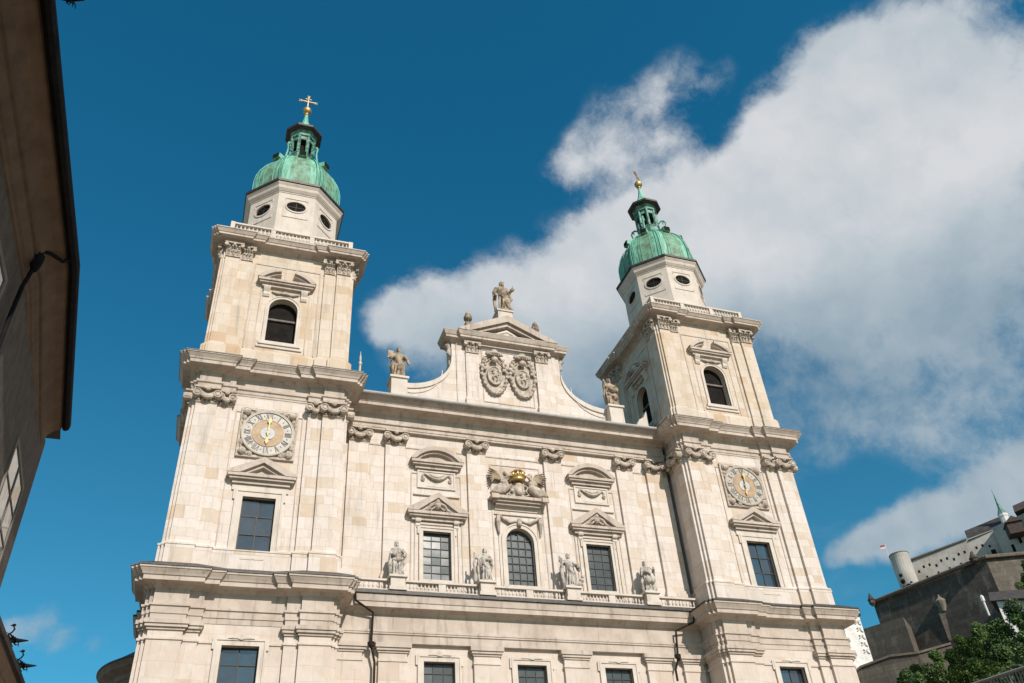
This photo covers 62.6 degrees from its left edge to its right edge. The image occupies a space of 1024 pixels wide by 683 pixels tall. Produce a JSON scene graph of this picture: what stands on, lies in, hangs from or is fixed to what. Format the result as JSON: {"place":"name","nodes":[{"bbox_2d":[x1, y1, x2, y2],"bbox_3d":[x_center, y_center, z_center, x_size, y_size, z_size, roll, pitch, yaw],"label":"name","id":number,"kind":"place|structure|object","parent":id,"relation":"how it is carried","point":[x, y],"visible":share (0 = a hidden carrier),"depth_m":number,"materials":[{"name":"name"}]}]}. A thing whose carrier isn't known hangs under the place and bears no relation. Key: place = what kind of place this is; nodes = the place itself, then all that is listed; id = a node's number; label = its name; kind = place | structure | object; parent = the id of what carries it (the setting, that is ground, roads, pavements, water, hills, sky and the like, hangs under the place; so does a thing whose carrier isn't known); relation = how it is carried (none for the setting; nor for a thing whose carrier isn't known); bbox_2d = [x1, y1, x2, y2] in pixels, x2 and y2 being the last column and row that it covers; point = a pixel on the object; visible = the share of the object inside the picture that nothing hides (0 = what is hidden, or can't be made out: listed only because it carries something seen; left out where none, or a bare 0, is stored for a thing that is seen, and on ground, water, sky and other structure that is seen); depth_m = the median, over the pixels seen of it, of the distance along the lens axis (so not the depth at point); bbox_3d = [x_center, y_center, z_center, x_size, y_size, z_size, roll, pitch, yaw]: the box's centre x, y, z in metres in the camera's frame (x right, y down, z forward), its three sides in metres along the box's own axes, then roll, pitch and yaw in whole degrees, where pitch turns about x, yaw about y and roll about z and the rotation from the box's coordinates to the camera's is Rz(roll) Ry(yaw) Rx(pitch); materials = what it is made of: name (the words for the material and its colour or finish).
{"place":"outdoors","nodes":[
{"label":"outdoors","id":0,"kind":"place"},
{"bbox_2d":[0,616,24,682],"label":"arcade building","id":1,"kind":"structure","parent":0,"point":[10,671],"depth_m":41.39,"materials":[{"name":"paint"}]},
{"bbox_2d":[8,624,28,646],"bbox_3d":[-24.411,14.359,41.210,1.474,1.104,0.804,9,-39,-17],"label":"dragon spout","id":2,"kind":"object","parent":1,"relation":"on","point":[13,639],"visible":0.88,"depth_m":41.04,"materials":[{"name":"black metal"}]},
{"bbox_2d":[16,650,36,671],"bbox_3d":[-25.542,16.627,43.908,1.474,1.104,0.804,9,-39,-17],"label":"dragon spout","id":3,"kind":"object","parent":1,"relation":"on","point":[22,665],"visible":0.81,"depth_m":43.74,"materials":[{"name":"black metal"}]},
{"bbox_2d":[0,0,79,586],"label":"corner building","id":4,"kind":"structure","parent":0,"point":[39,269],"depth_m":20.80,"materials":[{"name":"brown paint"}]},
{"bbox_2d":[0,241,7,298],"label":"window","id":5,"kind":"structure","parent":4,"relation":"in","point":[3,274],"depth_m":19.34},
{"bbox_2d":[0,435,23,562],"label":"window","id":6,"kind":"structure","parent":4,"relation":"in","point":[12,484],"depth_m":24.59,"materials":[{"name":"glass"}]},
{"bbox_2d":[63,0,84,9],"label":"dragon spout","id":7,"kind":"object","parent":4,"relation":"attached to","point":[71,1],"visible":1,"depth_m":17.23,"materials":[{"name":"black metal"}]},
{"bbox_2d":[96,96,859,682],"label":"cathedral","id":8,"kind":"structure","parent":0,"point":[314,480],"depth_m":65.85,"materials":[{"name":"stone"}]},
{"bbox_2d":[209,637,269,682],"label":"window","id":9,"kind":"structure","parent":8,"relation":"in","point":[228,664],"depth_m":51.55,"materials":[{"name":"stone"}]},
{"bbox_2d":[227,457,296,560],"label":"window","id":10,"kind":"structure","parent":8,"relation":"in","point":[252,522],"depth_m":58.02,"materials":[{"name":"stone"}]},
{"bbox_2d":[251,199,272,224],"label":"oval window","id":11,"kind":"structure","parent":8,"relation":"in","point":[265,209],"depth_m":77.40,"materials":[{"name":"stone"}]},
{"bbox_2d":[255,268,316,352],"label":"window","id":12,"kind":"structure","parent":8,"relation":"in","point":[279,323],"depth_m":68.90,"materials":[{"name":"stone"}]},
{"bbox_2d":[282,197,308,220],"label":"oval window","id":13,"kind":"structure","parent":8,"relation":"in","point":[293,207],"depth_m":77.32,"materials":[{"name":"stone"}]},
{"bbox_2d":[317,207,332,238],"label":"oval window","id":14,"kind":"structure","parent":8,"relation":"in","point":[324,222],"depth_m":79.07,"materials":[{"name":"stone"}]},
{"bbox_2d":[387,541,406,573],"bbox_3d":[-8.236,15.566,60.361,1.156,2.758,1.191,-19,-40,18],"label":"statue","id":15,"kind":"object","parent":8,"relation":"on","point":[396,559],"visible":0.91,"depth_m":60.02,"materials":[{"name":"white stone"}]},
{"bbox_2d":[387,348,409,375],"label":"statue","id":16,"kind":"object","parent":8,"relation":"on","point":[397,365],"visible":0.87,"depth_m":71.71,"materials":[{"name":"stone"}]},
{"bbox_2d":[406,492,468,592],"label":"window","id":17,"kind":"structure","parent":8,"relation":"in","point":[434,548],"depth_m":63.75,"materials":[{"name":"stone"}]},
{"bbox_2d":[415,654,462,682],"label":"window","id":18,"kind":"structure","parent":8,"relation":"in","point":[437,672],"depth_m":57.50,"materials":[{"name":"stone"}]},
{"bbox_2d":[473,548,493,582],"bbox_3d":[-2.099,16.501,62.204,1.164,2.812,1.391,-23,-41,23],"label":"statue","id":19,"kind":"object","parent":8,"relation":"on","point":[487,565],"visible":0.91,"depth_m":61.99,"materials":[{"name":"white stone"}]},
{"bbox_2d":[492,281,513,313],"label":"statue","id":20,"kind":"object","parent":8,"relation":"on","point":[503,294],"visible":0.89,"depth_m":80.50,"materials":[{"name":"stone"}]},
{"bbox_2d":[494,506,544,597],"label":"window","id":21,"kind":"structure","parent":8,"relation":"in","point":[515,547],"depth_m":65.49,"materials":[{"name":"stone"}]},
{"bbox_2d":[509,658,553,682],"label":"window","id":22,"kind":"structure","parent":8,"relation":"in","point":[520,674],"depth_m":59.53,"materials":[{"name":"stone"}]},
{"bbox_2d":[559,553,583,586],"bbox_3d":[4.450,17.528,64.353,1.787,2.819,1.155,9,-39,-17],"label":"statue","id":23,"kind":"object","parent":8,"relation":"on","point":[569,577],"visible":0.92,"depth_m":63.99,"materials":[{"name":"white stone"}]},
{"bbox_2d":[568,508,625,602],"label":"window","id":24,"kind":"structure","parent":8,"relation":"in","point":[597,561],"depth_m":67.66,"materials":[{"name":"stone"}]},
{"bbox_2d":[602,378,618,405],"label":"statue","id":25,"kind":"object","parent":8,"relation":"on","point":[610,391],"visible":0.87,"depth_m":77.33,"materials":[{"name":"stone"}]},
{"bbox_2d":[597,661,639,682],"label":"window","id":26,"kind":"structure","parent":8,"relation":"in","point":[606,675],"depth_m":61.55,"materials":[{"name":"stone"}]},
{"bbox_2d":[627,285,638,313],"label":"oval window","id":27,"kind":"structure","parent":8,"relation":"in","point":[633,296],"depth_m":90.81,"materials":[{"name":"stone"}]},
{"bbox_2d":[622,359,656,426],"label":"window","id":28,"kind":"structure","parent":8,"relation":"in","point":[631,378],"depth_m":83.13,"materials":[{"name":"stone"}]},
{"bbox_2d":[639,561,657,591],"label":"statue","id":29,"kind":"object","parent":8,"relation":"on","point":[647,580],"visible":0.92,"depth_m":65.66,"materials":[{"name":"white stone"}]},
{"bbox_2d":[643,272,665,295],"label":"oval window","id":30,"kind":"structure","parent":8,"relation":"in","point":[654,283],"depth_m":89.05,"materials":[{"name":"stone"}]},
{"bbox_2d":[672,271,694,291],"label":"oval window","id":31,"kind":"structure","parent":8,"relation":"in","point":[679,279],"depth_m":89.05,"materials":[{"name":"stone"}]},
{"bbox_2d":[696,279,705,305],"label":"oval window","id":32,"kind":"structure","parent":8,"relation":"in","point":[700,289],"depth_m":90.33,"materials":[{"name":"stone"}]},
{"bbox_2d":[687,338,739,412],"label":"window","id":33,"kind":"structure","parent":8,"relation":"in","point":[713,388],"depth_m":80.69,"materials":[{"name":"stone"}]},
{"bbox_2d":[729,507,786,594],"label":"window","id":34,"kind":"structure","parent":8,"relation":"in","point":[752,524],"depth_m":69.74,"materials":[{"name":"stone"}]},
{"bbox_2d":[771,660,813,682],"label":"window","id":35,"kind":"structure","parent":8,"relation":"in","point":[783,675],"depth_m":63.55,"materials":[{"name":"stone"}]},
{"bbox_2d":[0,0,1023,682],"label":"sky","id":36,"kind":"structure","parent":0,"point":[844,178],"materials":[{"name":"blue"}]},
{"bbox_3d":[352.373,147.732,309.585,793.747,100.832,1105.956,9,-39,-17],"label":"hill","id":37,"kind":"structure","parent":0,"visible":0},
{"bbox_2d":[856,642,952,682],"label":"retaining wall","id":38,"kind":"structure","parent":37,"relation":"on","point":[887,669],"depth_m":248.04,"materials":[{"name":"grey stone"}]},
{"bbox_2d":[896,669,913,682],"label":"tree","id":39,"kind":"object","parent":37,"relation":"on","point":[904,676],"visible":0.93,"depth_m":208.71,"materials":[{"name":"green plant"}]},
{"bbox_2d":[909,672,926,682],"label":"tree","id":40,"kind":"object","parent":37,"relation":"on","point":[917,678],"visible":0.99,"depth_m":202.17,"materials":[{"name":"green plant"}]},
{"bbox_2d":[909,664,927,681],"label":"tree","id":41,"kind":"object","parent":37,"relation":"on","point":[914,668],"visible":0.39,"depth_m":228.16,"materials":[{"name":"green plant"}]},
{"bbox_2d":[921,649,948,670],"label":"tree","id":42,"kind":"object","parent":37,"relation":"on","point":[937,658],"visible":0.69,"depth_m":233.30,"materials":[{"name":"green plant"}]},
{"bbox_2d":[923,665,949,682],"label":"tree","id":43,"kind":"object","parent":37,"relation":"on","point":[933,675],"visible":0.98,"depth_m":192.76,"materials":[{"name":"green plant"}]},
{"bbox_2d":[863,492,1023,661],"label":"hilltop fortress","id":44,"kind":"structure","parent":37,"relation":"on","point":[934,600],"depth_m":294.91,"materials":[{"name":"grey stone"}]},
{"bbox_2d":[880,544,895,575],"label":"flag","id":45,"kind":"object","parent":44,"relation":"attached to","point":[882,546],"visible":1,"depth_m":327.36,"materials":[{"name":"white fabric"}]},
{"bbox_2d":[943,648,966,682],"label":"tree","id":46,"kind":"object","parent":37,"relation":"on","point":[953,657],"visible":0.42,"depth_m":225.12,"materials":[{"name":"green plant"}]},
{"bbox_2d":[953,635,966,656],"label":"tree","id":47,"kind":"object","parent":37,"relation":"on","point":[959,640],"visible":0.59,"depth_m":245.70,"materials":[{"name":"green plant"}]},
{"bbox_2d":[948,669,978,682],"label":"tree","id":48,"kind":"object","parent":37,"relation":"on","point":[964,676],"visible":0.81,"depth_m":182.09,"materials":[{"name":"green plant"}]},
{"bbox_2d":[961,635,995,677],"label":"tree","id":49,"kind":"object","parent":37,"relation":"on","point":[973,646],"visible":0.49,"depth_m":212.76,"materials":[{"name":"green plant"}]},
{"bbox_2d":[966,656,997,682],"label":"tree","id":50,"kind":"object","parent":37,"relation":"on","point":[980,667],"visible":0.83,"depth_m":178.00,"materials":[{"name":"green plant"}]},
{"bbox_2d":[969,621,995,649],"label":"tree","id":51,"kind":"object","parent":37,"relation":"on","point":[981,633],"visible":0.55,"depth_m":240.40,"materials":[{"name":"green plant"}]},
{"bbox_2d":[980,595,989,615],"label":"white post","id":52,"kind":"object","parent":37,"relation":"on","point":[983,601],"visible":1,"depth_m":251.62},
{"bbox_2d":[981,618,1017,653],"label":"tree","id":53,"kind":"object","parent":37,"relation":"on","point":[999,631],"visible":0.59,"depth_m":219.27,"materials":[{"name":"green plant"}]},
{"bbox_2d":[986,642,1023,682],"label":"tree","id":54,"kind":"object","parent":37,"relation":"on","point":[1003,658],"visible":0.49,"depth_m":183.48,"materials":[{"name":"green plant"}]},
{"bbox_2d":[988,589,1023,636],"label":"white house","id":55,"kind":"structure","parent":37,"relation":"on","point":[998,599],"depth_m":253.66,"materials":[{"name":"white paint"}]},
{"bbox_2d":[1002,598,1023,637],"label":"tree","id":56,"kind":"object","parent":37,"relation":"on","point":[1011,608],"visible":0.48,"depth_m":224.61,"materials":[{"name":"green plant"}]},
{"bbox_2d":[1004,631,1023,664],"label":"tree","id":57,"kind":"object","parent":37,"relation":"on","point":[1016,644],"visible":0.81,"depth_m":188.28,"materials":[{"name":"green plant"}]},
{"bbox_2d":[1009,609,1023,634],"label":"tree","id":58,"kind":"object","parent":37,"relation":"on","point":[1018,619],"visible":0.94,"depth_m":216.83,"materials":[{"name":"green plant"}]},
{"bbox_2d":[1010,656,1023,682],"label":"tree","id":59,"kind":"object","parent":37,"relation":"on","point":[1016,666],"visible":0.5,"depth_m":162.35,"materials":[{"name":"green plant"}]},
{"bbox_2d":[1014,572,1023,589],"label":"tree","id":60,"kind":"object","parent":37,"relation":"on","point":[1018,585],"visible":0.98,"depth_m":269.24,"materials":[{"name":"green plant"}]},
{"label":"terrace wall","id":61,"kind":"object","parent":37,"relation":"on","visible":0},
{"bbox_2d":[973,666,1023,682],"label":"railing","id":62,"kind":"object","parent":61,"relation":"on","point":[1003,674],"visible":1,"depth_m":139.03,"materials":[{"name":"grey metal"}]},
{"label":"ground","id":63,"kind":"structure","parent":0,"visible":0},
{"bbox_2d":[844,614,872,667],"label":"white church","id":64,"kind":"structure","parent":63,"relation":"on","point":[855,633],"depth_m":270.36,"materials":[{"name":"paint"}]}
]}

